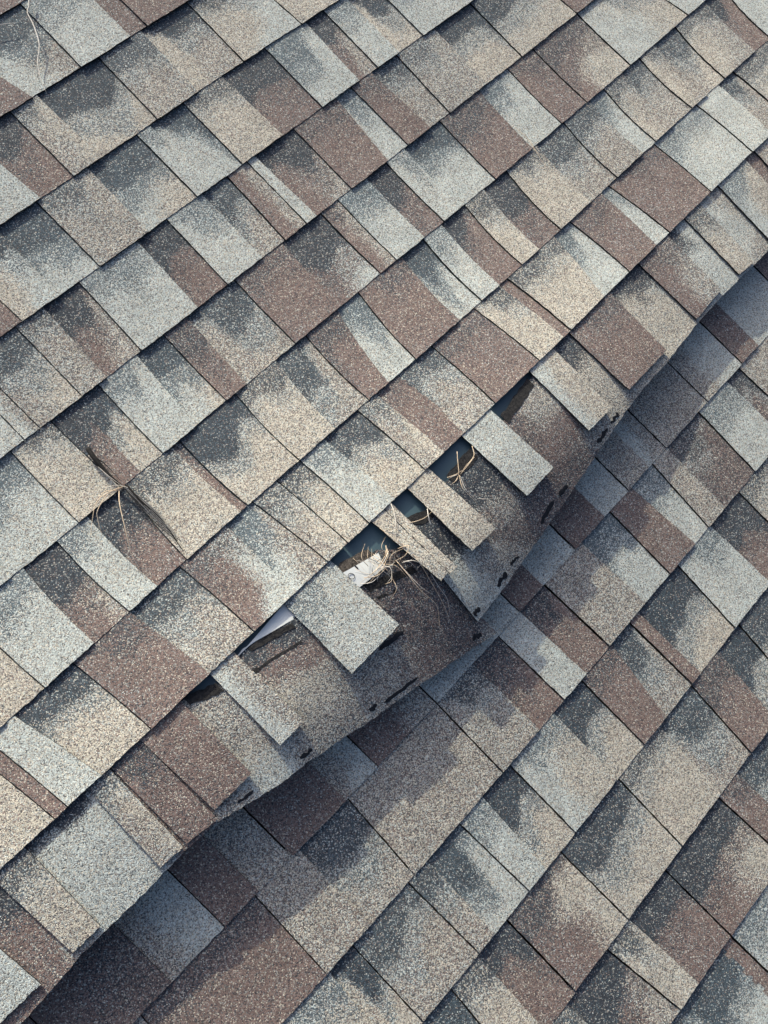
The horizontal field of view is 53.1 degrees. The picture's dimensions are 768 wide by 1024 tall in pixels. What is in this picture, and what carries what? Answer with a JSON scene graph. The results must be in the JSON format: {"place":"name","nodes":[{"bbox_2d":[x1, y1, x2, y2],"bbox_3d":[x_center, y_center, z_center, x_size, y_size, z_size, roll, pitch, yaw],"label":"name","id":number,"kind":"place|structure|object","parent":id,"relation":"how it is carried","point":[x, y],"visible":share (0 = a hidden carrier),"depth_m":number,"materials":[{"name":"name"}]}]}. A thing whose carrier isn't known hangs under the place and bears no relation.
{"place":"outdoors","nodes":[
{"label":"outdoors","id":0,"kind":"place"},
{"bbox_2d":[34,266,767,1023],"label":"roof deck","id":1,"kind":"structure","parent":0,"point":[544,800],"depth_m":1.23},
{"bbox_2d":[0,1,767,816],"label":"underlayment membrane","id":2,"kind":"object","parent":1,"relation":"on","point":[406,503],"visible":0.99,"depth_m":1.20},
{"bbox_2d":[180,240,480,504],"bbox_3d":[-0.073,-0.250,1.263,0.187,0.037,0.566,44,72,0],"label":"asphalt shingle","id":3,"kind":"object","parent":2,"relation":"on","point":[300,399],"visible":1,"depth_m":1.25,"materials":[{"name":"grey asphalt"}]},
{"bbox_2d":[51,214,378,486],"bbox_3d":[-0.260,-0.283,1.248,0.184,0.023,0.576,44,72,0],"label":"asphalt shingle","id":4,"kind":"object","parent":3,"relation":"on","point":[230,340],"visible":1,"depth_m":1.24,"materials":[{"name":"grey asphalt"}]},
{"bbox_2d":[0,177,283,459],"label":"asphalt shingle","id":5,"kind":"object","parent":4,"relation":"on","point":[154,285],"visible":1,"depth_m":1.23,"materials":[{"name":"grey asphalt"}]},
{"bbox_2d":[0,136,196,336],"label":"asphalt shingle","id":6,"kind":"object","parent":5,"relation":"on","point":[113,203],"visible":1,"depth_m":1.24,"materials":[{"name":"grey asphalt"}]},
{"bbox_2d":[276,280,569,542],"bbox_3d":[0.075,-0.189,1.256,0.180,0.051,0.554,44,72,0],"label":"asphalt shingle","id":7,"kind":"object","parent":2,"relation":"on","point":[428,407],"visible":1,"depth_m":1.24,"materials":[{"name":"grey asphalt"}]},
{"bbox_2d":[733,41,767,100],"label":"asphalt shingle","id":8,"kind":"object","parent":2,"relation":"on","point":[751,71],"visible":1,"depth_m":1.61,"materials":[{"name":"grey asphalt"}]},
{"bbox_2d":[675,0,767,78],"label":"asphalt shingle","id":9,"kind":"object","parent":8,"relation":"on","point":[724,39],"visible":1,"depth_m":1.63,"materials":[{"name":"beige asphalt"}]},
{"bbox_2d":[577,0,704,64],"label":"asphalt shingle","id":10,"kind":"object","parent":9,"relation":"on","point":[629,32],"visible":1,"depth_m":1.58,"materials":[{"name":"grey asphalt"}]},
{"bbox_2d":[470,0,593,56],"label":"asphalt shingle","id":11,"kind":"object","parent":10,"relation":"on","point":[522,28],"visible":1,"depth_m":1.53,"materials":[{"name":"grey asphalt"}]},
{"bbox_2d":[137,0,473,196],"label":"asphalt shingle","id":12,"kind":"object","parent":11,"relation":"on","point":[251,107],"visible":1,"depth_m":1.38,"materials":[{"name":"grey asphalt"}]},
{"bbox_2d":[0,3,242,224],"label":"asphalt shingle","id":13,"kind":"object","parent":12,"relation":"on","point":[83,118],"visible":1,"depth_m":1.30,"materials":[{"name":"grey asphalt"}]},
{"bbox_2d":[187,0,338,61],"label":"asphalt shingle","id":14,"kind":"object","parent":12,"relation":"on","point":[245,30],"visible":1,"depth_m":1.40,"materials":[{"name":"grey asphalt"}]},
{"bbox_2d":[0,0,189,117],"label":"asphalt shingle","id":15,"kind":"object","parent":14,"relation":"on","point":[82,33],"visible":1,"depth_m":1.31,"materials":[{"name":"grey asphalt"}]},
{"bbox_2d":[0,0,24,15],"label":"asphalt shingle","id":16,"kind":"object","parent":15,"relation":"on","point":[6,6],"visible":1,"depth_m":1.30,"materials":[{"name":"brown asphalt"}]},
{"bbox_2d":[27,0,46,92],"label":"grass strand","id":17,"kind":"object","parent":15,"relation":"on","point":[37,37],"depth_m":1.29,"materials":[{"name":"plant"}]},
{"bbox_2d":[370,138,767,621],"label":"asphalt shingle","id":18,"kind":"object","parent":1,"relation":"on","point":[596,369],"visible":1,"depth_m":1.28,"materials":[{"name":"grey asphalt"}]},
{"bbox_2d":[381,469,430,531],"bbox_3d":[0.017,-0.009,1.175,0.119,0.021,0.081,44,72,0],"label":"dry grass tuft","id":19,"kind":"object","parent":18,"relation":"on","point":[410,522],"visible":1,"depth_m":1.17,"materials":[{"name":"plant"}]},
{"bbox_2d":[447,446,492,506],"bbox_3d":[0.142,-0.057,1.208,0.092,0.013,0.074,44,72,0],"label":"dry grass tuft","id":20,"kind":"object","parent":18,"relation":"on","point":[460,476],"visible":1,"depth_m":1.20,"materials":[{"name":"plant"}]},
{"bbox_2d":[507,73,767,329],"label":"asphalt shingle","id":21,"kind":"object","parent":18,"relation":"on","point":[570,276],"visible":1,"depth_m":1.47,"materials":[{"name":"grey asphalt"}]},
{"bbox_2d":[423,28,723,300],"bbox_3d":[0.382,-0.696,1.470,0.182,0.041,0.822,44,72,0],"label":"asphalt shingle","id":22,"kind":"object","parent":21,"relation":"on","point":[514,222],"visible":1,"depth_m":1.46,"materials":[{"name":"grey asphalt"}]},
{"bbox_2d":[320,14,629,273],"bbox_3d":[0.187,-0.717,1.446,0.185,0.025,0.748,44,72,0],"label":"asphalt shingle","id":23,"kind":"object","parent":22,"relation":"on","point":[440,172],"visible":1,"depth_m":1.44,"materials":[{"name":"grey asphalt"}]},
{"bbox_2d":[227,4,520,240],"bbox_3d":[-0.007,-0.740,1.414,0.182,0.016,0.654,44,72,0],"label":"asphalt shingle","id":24,"kind":"object","parent":23,"relation":"on","point":[351,138],"visible":1,"depth_m":1.41,"materials":[{"name":"asphalt"}]},
{"bbox_2d":[516,128,554,167],"bbox_3d":[0.281,-0.686,1.452,0.107,0.008,0.023,44,72,0],"label":"grass strand","id":25,"kind":"object","parent":22,"relation":"on","point":[533,146],"depth_m":1.45,"materials":[{"name":"plant"}]},
{"bbox_2d":[545,336,767,645],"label":"asphalt shingle","id":26,"kind":"object","parent":1,"relation":"on","point":[605,581],"visible":1,"depth_m":1.36,"materials":[{"name":"grey asphalt"}]},
{"bbox_2d":[550,251,767,548],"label":"asphalt shingle","id":27,"kind":"object","parent":26,"relation":"on","point":[667,405],"visible":0.49,"depth_m":1.41,"materials":[{"name":"grey asphalt"}]},
{"bbox_2d":[552,732,767,1023],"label":"asphalt shingle","id":28,"kind":"object","parent":1,"relation":"on","point":[671,939],"visible":1,"depth_m":1.21,"materials":[{"name":"grey asphalt"}]},
{"bbox_2d":[415,921,574,1023],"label":"asphalt shingle","id":29,"kind":"object","parent":28,"relation":"on","point":[509,976],"visible":1,"depth_m":1.13,"materials":[{"name":"asphalt"}]},
{"bbox_2d":[507,587,767,990],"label":"asphalt shingle","id":30,"kind":"object","parent":28,"relation":"on","point":[567,919],"visible":1,"depth_m":1.23,"materials":[{"name":"grey asphalt"}]},
{"bbox_2d":[282,623,690,1023],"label":"asphalt shingle","id":31,"kind":"object","parent":30,"relation":"on","point":[573,759],"visible":1,"depth_m":1.17,"materials":[{"name":"grey asphalt"}]},
{"bbox_2d":[133,586,608,1023],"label":"asphalt shingle","id":32,"kind":"object","parent":31,"relation":"on","point":[329,891],"visible":0.99,"depth_m":1.14,"materials":[{"name":"grey asphalt"}]},
{"bbox_2d":[21,807,290,1023],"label":"asphalt shingle","id":33,"kind":"object","parent":32,"relation":"on","point":[136,958],"visible":0.83,"depth_m":1.05,"materials":[{"name":"grey asphalt"}]},
{"bbox_2d":[244,525,574,854],"bbox_3d":[0.045,0.228,1.207,0.172,0.011,0.658,44,72,0],"label":"asphalt shingle","id":34,"kind":"object","parent":32,"relation":"on","point":[292,814],"visible":0.3,"depth_m":1.16,"materials":[{"name":"grey asphalt"}]},
{"bbox_2d":[0,549,496,1023],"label":"asphalt shingle","id":35,"kind":"object","parent":34,"relation":"on","point":[339,656],"visible":0.99,"depth_m":1.06,"materials":[{"name":"grey asphalt"}]},
{"bbox_2d":[0,481,346,868],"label":"asphalt shingle","id":36,"kind":"object","parent":35,"relation":"on","point":[151,659],"visible":1,"depth_m":1.07,"materials":[{"name":"grey asphalt"}]},
{"bbox_2d":[0,441,245,726],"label":"asphalt shingle","id":37,"kind":"object","parent":36,"relation":"on","point":[61,610],"visible":1,"depth_m":1.11,"materials":[{"name":"grey asphalt"}]},
{"bbox_2d":[0,421,120,585],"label":"asphalt shingle","id":38,"kind":"object","parent":37,"relation":"on","point":[36,519],"visible":1,"depth_m":1.14,"materials":[{"name":"grey asphalt"}]},
{"bbox_2d":[85,447,182,552],"bbox_3d":[-0.391,0.002,1.134,0.215,0.028,0.110,44,72,0],"label":"dry grass tuft","id":39,"kind":"object","parent":37,"relation":"on","point":[137,498],"visible":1,"depth_m":1.14,"materials":[{"name":"plant"}]},
{"bbox_2d":[238,604,294,655],"bbox_3d":[-0.167,0.176,1.104,0.030,0.006,0.128,44,72,0],"label":"release film","id":40,"kind":"object","parent":35,"relation":"on","point":[283,615],"visible":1,"depth_m":1.11,"materials":[{"name":"white plastic"}]},
{"bbox_2d":[343,553,385,586],"bbox_3d":[-0.027,0.084,1.147,0.041,0.005,0.062,44,72,0],"label":"release film","id":41,"kind":"object","parent":35,"relation":"on","point":[357,578],"visible":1,"depth_m":1.14,"materials":[{"name":"white plastic"}]},
{"bbox_2d":[353,528,452,630],"bbox_3d":[0.035,0.117,1.156,0.202,0.044,0.094,44,72,0],"label":"dry grass tuft","id":42,"kind":"object","parent":35,"relation":"on","point":[384,563],"visible":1,"depth_m":1.15,"materials":[{"name":"plant"}]},
{"bbox_2d":[630,457,767,683],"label":"asphalt shingle","id":43,"kind":"object","parent":30,"relation":"on","point":[681,624],"visible":1,"depth_m":1.34,"materials":[{"name":"grey asphalt"}]},
{"bbox_2d":[671,938,767,1023],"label":"asphalt shingle","id":44,"kind":"object","parent":1,"relation":"on","point":[731,987],"visible":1,"depth_m":1.20,"materials":[{"name":"grey asphalt"}]},
{"bbox_2d":[725,885,767,970],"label":"asphalt shingle","id":45,"kind":"object","parent":1,"relation":"on","point":[750,935],"visible":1,"depth_m":1.23,"materials":[{"name":"grey asphalt"}]}
]}

